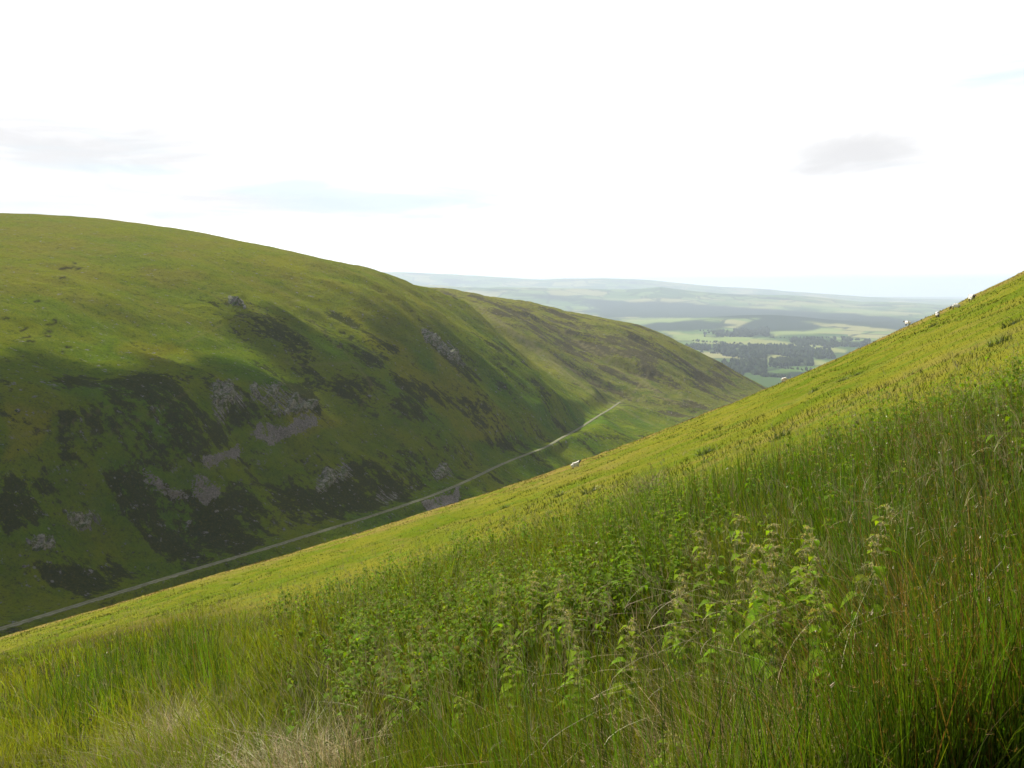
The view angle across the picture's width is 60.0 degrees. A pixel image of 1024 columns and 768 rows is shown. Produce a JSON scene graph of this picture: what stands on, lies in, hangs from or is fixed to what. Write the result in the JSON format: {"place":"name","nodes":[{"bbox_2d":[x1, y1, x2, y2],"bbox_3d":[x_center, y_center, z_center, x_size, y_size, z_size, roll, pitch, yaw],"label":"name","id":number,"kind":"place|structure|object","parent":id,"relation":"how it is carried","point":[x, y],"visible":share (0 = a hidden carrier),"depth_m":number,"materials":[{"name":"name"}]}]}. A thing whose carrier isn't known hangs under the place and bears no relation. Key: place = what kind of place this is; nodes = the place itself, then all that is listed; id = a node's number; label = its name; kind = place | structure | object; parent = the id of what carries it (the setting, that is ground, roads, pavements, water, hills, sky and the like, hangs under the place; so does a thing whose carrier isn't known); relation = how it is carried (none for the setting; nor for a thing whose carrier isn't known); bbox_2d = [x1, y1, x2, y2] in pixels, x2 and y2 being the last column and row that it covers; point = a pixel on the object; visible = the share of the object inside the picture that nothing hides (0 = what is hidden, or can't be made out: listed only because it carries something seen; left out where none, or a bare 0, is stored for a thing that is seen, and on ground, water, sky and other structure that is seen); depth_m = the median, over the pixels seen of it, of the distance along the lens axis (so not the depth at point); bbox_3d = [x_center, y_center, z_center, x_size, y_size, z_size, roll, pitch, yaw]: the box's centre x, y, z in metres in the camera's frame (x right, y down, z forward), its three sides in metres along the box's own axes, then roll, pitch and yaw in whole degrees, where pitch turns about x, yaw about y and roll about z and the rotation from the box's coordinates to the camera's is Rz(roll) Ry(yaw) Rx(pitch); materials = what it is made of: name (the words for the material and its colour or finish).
{"place":"outdoors","nodes":[
{"label":"outdoors","id":0,"kind":"place"},
{"bbox_2d":[0,402,620,630],"bbox_3d":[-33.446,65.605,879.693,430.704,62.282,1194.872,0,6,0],"label":"road","id":1,"kind":"structure","parent":0,"point":[18,623],"depth_m":473.65,"materials":[{"name":"grey asphalt"}]},
{"bbox_2d":[0,213,766,636],"bbox_3d":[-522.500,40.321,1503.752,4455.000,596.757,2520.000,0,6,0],"label":"hills","id":2,"kind":"structure","parent":0,"point":[112,331],"depth_m":681.10,"materials":[{"name":"green plant"}]},
{"bbox_2d":[30,534,55,550],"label":"rock outcrop","id":3,"kind":"object","parent":2,"relation":"on","point":[39,542],"visible":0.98,"depth_m":403.27,"materials":[{"name":"grey stone"}]},
{"bbox_2d":[66,511,93,530],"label":"rock outcrop","id":4,"kind":"object","parent":2,"relation":"on","point":[85,523],"visible":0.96,"depth_m":436.13,"materials":[{"name":"grey stone"}]},
{"bbox_2d":[138,468,186,502],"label":"scree","id":5,"kind":"structure","parent":2,"relation":"on","point":[161,486],"depth_m":487.22,"materials":[{"name":"stone"}]},
{"bbox_2d":[191,473,224,502],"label":"scree","id":6,"kind":"structure","parent":2,"relation":"on","point":[202,496],"depth_m":503.51,"materials":[{"name":"stone"}]},
{"bbox_2d":[200,442,246,466],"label":"scree","id":7,"kind":"structure","parent":2,"relation":"on","point":[218,459],"depth_m":534.57,"materials":[{"name":"stone"}]},
{"bbox_2d":[213,381,241,417],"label":"rock outcrop","id":8,"kind":"object","parent":2,"relation":"on","point":[224,395],"visible":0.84,"depth_m":583.15,"materials":[{"name":"grey stone"}]},
{"bbox_2d":[0,401,459,585],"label":"stones","id":9,"kind":"object","parent":2,"relation":"on","point":[50,562],"visible":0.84,"depth_m":464.05,"materials":[{"name":"grey stone"}]},
{"bbox_2d":[228,295,245,308],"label":"rock outcrop","id":10,"kind":"object","parent":2,"relation":"on","point":[233,300],"visible":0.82,"depth_m":781.18,"materials":[{"name":"grey stone"}]},
{"bbox_2d":[249,382,318,415],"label":"rock outcrop","id":11,"kind":"object","parent":2,"relation":"on","point":[293,405],"visible":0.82,"depth_m":630.11,"materials":[{"name":"grey stone"}]},
{"bbox_2d":[248,412,320,442],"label":"scree","id":12,"kind":"structure","parent":2,"relation":"on","point":[276,427],"depth_m":603.75,"materials":[{"name":"stone"}]},
{"bbox_2d":[317,465,348,490],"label":"rock outcrop","id":13,"kind":"object","parent":2,"relation":"on","point":[328,477],"visible":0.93,"depth_m":594.04,"materials":[{"name":"grey stone"}]},
{"bbox_2d":[421,328,460,361],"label":"rock outcrop","id":14,"kind":"object","parent":2,"relation":"on","point":[434,339],"visible":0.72,"depth_m":922.75,"materials":[{"name":"grey stone"}]},
{"bbox_2d":[435,463,447,479],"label":"rock outcrop","id":15,"kind":"object","parent":2,"relation":"on","point":[441,472],"visible":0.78,"depth_m":695.05,"materials":[{"name":"grey stone"}]},
{"bbox_2d":[421,493,463,509],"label":"scree","id":16,"kind":"structure","parent":2,"relation":"on","point":[454,500],"depth_m":632.37,"materials":[{"name":"stone"}]},
{"bbox_2d":[0,271,1023,767],"bbox_3d":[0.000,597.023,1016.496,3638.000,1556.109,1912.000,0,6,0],"label":"hillside","id":17,"kind":"structure","parent":0,"point":[646,453],"depth_m":27.94,"materials":[{"name":"green plant"}]},
{"bbox_2d":[63,673,235,766],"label":"straw tussock","id":18,"kind":"object","parent":17,"relation":"on","point":[165,722],"visible":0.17,"depth_m":7.39,"materials":[{"name":"beige plant"}]},
{"bbox_2d":[105,681,395,767],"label":"straw tussock","id":19,"kind":"object","parent":17,"relation":"on","point":[282,750],"visible":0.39,"depth_m":5.52,"materials":[{"name":"beige plant"}]},
{"bbox_2d":[192,671,436,767],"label":"straw tussock","id":20,"kind":"object","parent":17,"relation":"on","point":[348,748],"visible":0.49,"depth_m":5.22,"materials":[{"name":"beige plant"}]},
{"bbox_2d":[447,690,475,754],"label":"nettle","id":21,"kind":"object","parent":17,"relation":"on","point":[455,698],"visible":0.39,"depth_m":4.47,"materials":[{"name":"green plant"}]},
{"bbox_2d":[491,573,520,678],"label":"nettle","id":22,"kind":"object","parent":17,"relation":"on","point":[504,613],"visible":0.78,"depth_m":5.85,"materials":[{"name":"green plant"}]},
{"bbox_2d":[0,362,1023,767],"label":"rushes","id":23,"kind":"object","parent":17,"relation":"on","point":[906,736],"visible":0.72,"depth_m":3.53,"materials":[{"name":"green plant"}]},
{"bbox_2d":[0,359,1023,767],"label":"grass","id":24,"kind":"structure","parent":17,"relation":"on","point":[214,721],"depth_m":6.33,"materials":[{"name":"green plant"}]},
{"bbox_2d":[0,273,1023,767],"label":"bracken","id":25,"kind":"object","parent":17,"relation":"on","point":[532,501],"visible":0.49,"depth_m":27.36,"materials":[{"name":"leaf"}]},
{"bbox_2d":[499,642,529,722],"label":"nettle","id":26,"kind":"object","parent":17,"relation":"on","point":[517,654],"visible":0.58,"depth_m":4.68,"materials":[{"name":"green plant"}]},
{"bbox_2d":[519,570,543,660],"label":"nettle","id":27,"kind":"object","parent":17,"relation":"on","point":[536,601],"visible":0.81,"depth_m":5.85,"materials":[{"name":"green plant"}]},
{"bbox_2d":[545,491,565,497],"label":"rush tuft","id":28,"kind":"object","parent":17,"relation":"on","point":[558,494],"visible":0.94,"depth_m":27.12,"materials":[{"name":"green plant"}]},
{"bbox_2d":[542,573,570,668],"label":"nettle","id":29,"kind":"object","parent":17,"relation":"on","point":[557,641],"visible":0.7,"depth_m":5.50,"materials":[{"name":"green plant"}]},
{"bbox_2d":[555,607,592,707],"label":"nettle","id":30,"kind":"object","parent":17,"relation":"on","point":[572,654],"visible":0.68,"depth_m":4.52,"materials":[{"name":"green plant"}]},
{"bbox_2d":[554,657,597,744],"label":"nettle","id":31,"kind":"object","parent":17,"relation":"on","point":[573,690],"visible":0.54,"depth_m":4.10,"materials":[{"name":"green plant"}]},
{"bbox_2d":[571,460,580,467],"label":"sheep","id":32,"kind":"object","parent":17,"relation":"on","point":[575,464],"visible":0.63,"depth_m":59.56},
{"bbox_2d":[578,485,600,493],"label":"rush tuft","id":33,"kind":"object","parent":17,"relation":"on","point":[589,490],"visible":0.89,"depth_m":23.25,"materials":[{"name":"green plant"}]},
{"bbox_2d":[459,639,790,767],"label":"straw tussock","id":34,"kind":"object","parent":17,"relation":"on","point":[633,732],"visible":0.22,"depth_m":3.54,"materials":[{"name":"green plant"}]},
{"bbox_2d":[607,617,646,727],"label":"nettle","id":35,"kind":"object","parent":17,"relation":"on","point":[631,621],"visible":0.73,"depth_m":4.02,"materials":[{"name":"green plant"}]},
{"bbox_2d":[610,467,668,498],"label":"straw tussock","id":36,"kind":"object","parent":17,"relation":"on","point":[644,487],"visible":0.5,"depth_m":17.95,"materials":[{"name":"green plant"}]},
{"bbox_2d":[257,348,1023,759],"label":"nettle bed","id":37,"kind":"object","parent":17,"relation":"on","point":[363,638],"visible":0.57,"depth_m":6.80,"materials":[{"name":"green plant"}]},
{"bbox_2d":[649,730,688,767],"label":"nettle","id":38,"kind":"object","parent":17,"relation":"on","point":[676,735],"visible":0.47,"depth_m":3.05,"materials":[{"name":"green plant"}]},
{"bbox_2d":[662,589,697,694],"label":"nettle","id":39,"kind":"object","parent":17,"relation":"on","point":[681,621],"visible":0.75,"depth_m":4.42,"materials":[{"name":"green plant"}]},
{"bbox_2d":[672,572,702,674],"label":"nettle","id":40,"kind":"object","parent":17,"relation":"on","point":[691,613],"visible":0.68,"depth_m":4.45,"materials":[{"name":"green plant"}]},
{"bbox_2d":[691,442,714,455],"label":"rush tuft","id":41,"kind":"object","parent":17,"relation":"on","point":[704,451],"visible":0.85,"depth_m":21.92,"materials":[{"name":"green plant"}]},
{"bbox_2d":[692,530,733,679],"bbox_3d":[1.010,1.151,4.485,0.201,0.841,0.172,6,8,41],"label":"nettle","id":42,"kind":"object","parent":17,"relation":"on","point":[713,572],"visible":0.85,"depth_m":4.46,"materials":[{"name":"green plant"}]},
{"bbox_2d":[695,598,745,709],"bbox_3d":[0.956,1.283,4.072,0.170,0.637,0.185,-5,8,-35],"label":"nettle","id":43,"kind":"object","parent":17,"relation":"on","point":[728,608],"visible":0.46,"depth_m":4.03,"materials":[{"name":"green plant"}]},
{"bbox_2d":[522,592,951,767],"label":"straw tussock","id":44,"kind":"object","parent":17,"relation":"on","point":[730,707],"visible":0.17,"depth_m":3.24,"materials":[{"name":"green plant"}]},
{"bbox_2d":[730,514,756,654],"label":"nettle","id":45,"kind":"object","parent":17,"relation":"on","point":[746,536],"visible":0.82,"depth_m":4.35,"materials":[{"name":"green plant"}]},
{"bbox_2d":[725,588,772,696],"bbox_3d":[1.039,1.214,3.892,0.192,0.695,0.164,1,6,9],"label":"nettle","id":46,"kind":"object","parent":17,"relation":"on","point":[747,625],"visible":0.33,"depth_m":3.85,"materials":[{"name":"green plant"}]},
{"bbox_2d":[743,580,783,695],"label":"nettle","id":47,"kind":"object","parent":17,"relation":"on","point":[756,607],"visible":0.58,"depth_m":3.71,"materials":[{"name":"green plant"}]},
{"bbox_2d":[743,544,785,674],"bbox_3d":[1.150,1.123,4.042,0.159,0.798,0.174,4,7,30],"label":"nettle","id":48,"kind":"object","parent":17,"relation":"on","point":[773,567],"visible":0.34,"depth_m":4.02,"materials":[{"name":"green plant"}]},
{"bbox_2d":[755,523,786,654],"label":"nettle","id":49,"kind":"object","parent":17,"relation":"on","point":[779,549],"visible":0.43,"depth_m":4.08,"materials":[{"name":"green plant"}]},
{"bbox_2d":[745,543,805,685],"bbox_3d":[1.098,1.060,3.697,0.280,0.838,0.178,-3,7,-25],"label":"nettle","id":50,"kind":"object","parent":17,"relation":"on","point":[764,567],"visible":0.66,"depth_m":3.66,"materials":[{"name":"green plant"}]},
{"bbox_2d":[763,598,798,708],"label":"nettle","id":51,"kind":"object","parent":17,"relation":"on","point":[788,627],"visible":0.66,"depth_m":3.53,"materials":[{"name":"green plant"}]},
{"bbox_2d":[767,425,795,441],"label":"rush tuft","id":52,"kind":"object","parent":17,"relation":"on","point":[776,438],"visible":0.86,"depth_m":17.27,"materials":[{"name":"green plant"}]},
{"bbox_2d":[552,484,1023,767],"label":"rush tussock","id":53,"kind":"object","parent":17,"relation":"on","point":[883,620],"visible":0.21,"depth_m":3.21,"materials":[{"name":"green plant"}]},
{"bbox_2d":[778,564,814,685],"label":"nettle","id":54,"kind":"object","parent":17,"relation":"on","point":[803,602],"visible":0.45,"depth_m":3.61,"materials":[{"name":"green plant"}]},
{"bbox_2d":[785,525,823,650],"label":"nettle","id":55,"kind":"object","parent":17,"relation":"on","point":[813,530],"visible":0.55,"depth_m":3.85,"materials":[{"name":"green plant"}]},
{"bbox_2d":[796,586,833,717],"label":"nettle","id":56,"kind":"object","parent":17,"relation":"on","point":[811,601],"visible":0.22,"depth_m":3.40,"materials":[{"name":"green plant"}]},
{"bbox_2d":[794,537,838,721],"bbox_3d":[1.245,1.019,3.591,0.172,0.806,0.140,6,9,43],"label":"nettle","id":57,"kind":"object","parent":17,"relation":"on","point":[801,597],"visible":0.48,"depth_m":3.57,"materials":[{"name":"green plant"}]},
{"bbox_2d":[805,594,855,722],"bbox_3d":[1.144,1.086,3.201,0.156,0.675,0.156,-5,8,-38],"label":"nettle","id":58,"kind":"object","parent":17,"relation":"on","point":[823,626],"visible":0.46,"depth_m":3.17,"materials":[{"name":"green plant"}]},
{"bbox_2d":[839,504,896,665],"bbox_3d":[1.367,0.909,3.407,0.188,0.946,0.184,4,8,35],"label":"nettle","id":59,"kind":"object","parent":17,"relation":"on","point":[881,522],"visible":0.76,"depth_m":3.35,"materials":[{"name":"green plant"}]},
{"bbox_2d":[862,388,1023,501],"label":"straw tussock","id":60,"kind":"object","parent":17,"relation":"on","point":[971,441],"visible":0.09,"depth_m":5.61,"materials":[{"name":"green plant"}]},
{"bbox_2d":[949,303,959,309],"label":"sheep","id":61,"kind":"object","parent":17,"relation":"on","point":[956,305],"visible":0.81,"depth_m":59.84},
{"bbox_2d":[968,294,975,300],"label":"sheep","id":62,"kind":"object","parent":17,"relation":"on","point":[971,296],"visible":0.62,"depth_m":64.91},
{"bbox_2d":[987,333,1012,346],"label":"rush tuft","id":63,"kind":"object","parent":17,"relation":"on","point":[1007,339],"visible":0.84,"depth_m":16.18,"materials":[{"name":"green plant"}]},
{"bbox_2d":[998,313,1023,328],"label":"rush tuft","id":64,"kind":"object","parent":17,"relation":"on","point":[1013,322],"visible":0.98,"depth_m":18.64,"materials":[{"name":"green plant"}]},
{"bbox_2d":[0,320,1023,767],"bbox_3d":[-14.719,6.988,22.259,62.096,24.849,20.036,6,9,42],"label":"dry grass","id":65,"kind":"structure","parent":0,"point":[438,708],"depth_m":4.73,"materials":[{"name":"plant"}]},
{"bbox_2d":[0,0,1023,296],"label":"sky","id":66,"kind":"structure","parent":0,"point":[838,147],"materials":[{"name":"white"}]},
{"bbox_2d":[384,272,967,387],"bbox_3d":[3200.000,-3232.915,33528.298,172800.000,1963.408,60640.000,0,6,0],"label":"distant landscape","id":67,"kind":"structure","parent":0,"point":[683,313],"depth_m":14878.92,"materials":[{"name":"green plant"}]},
{"bbox_2d":[685,341,767,358],"bbox_3d":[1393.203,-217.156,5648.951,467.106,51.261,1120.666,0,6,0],"label":"woodland","id":68,"kind":"object","parent":67,"relation":"on","point":[727,349],"visible":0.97,"depth_m":5595.19,"materials":[{"name":"green plant"}]},
{"bbox_2d":[703,326,769,336],"bbox_3d":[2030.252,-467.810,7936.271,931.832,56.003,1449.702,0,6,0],"label":"woodland","id":69,"kind":"object","parent":67,"relation":"on","point":[750,332],"visible":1,"depth_m":7660.40,"materials":[{"name":"green plant"}]},
{"bbox_2d":[721,356,767,374],"bbox_3d":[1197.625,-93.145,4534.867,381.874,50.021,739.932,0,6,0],"label":"woodland","id":70,"kind":"object","parent":67,"relation":"on","point":[742,366],"visible":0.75,"depth_m":4486.63,"materials":[{"name":"green plant"}]},
{"bbox_2d":[692,329,845,377],"bbox_3d":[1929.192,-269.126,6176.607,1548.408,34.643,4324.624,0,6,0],"label":"hedgerows","id":71,"kind":"object","parent":67,"relation":"on","point":[763,374],"visible":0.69,"depth_m":4595.85,"materials":[{"name":"green plant"}]},
{"bbox_2d":[768,355,813,365],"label":"woodland","id":72,"kind":"object","parent":67,"relation":"on","point":[789,361],"visible":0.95,"depth_m":4694.60,"materials":[{"name":"green plant"}]},
{"bbox_2d":[748,343,835,358],"bbox_3d":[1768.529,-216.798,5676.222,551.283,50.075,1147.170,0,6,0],"label":"woodland","id":73,"kind":"object","parent":67,"relation":"on","point":[789,349],"visible":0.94,"depth_m":5498.04,"materials":[{"name":"green plant"}]},
{"bbox_2d":[789,336,870,346],"bbox_3d":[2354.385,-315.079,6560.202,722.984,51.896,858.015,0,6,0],"label":"woodland","id":74,"kind":"object","parent":67,"relation":"on","point":[809,340],"visible":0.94,"depth_m":6365.08,"materials":[{"name":"green plant"}]}
]}

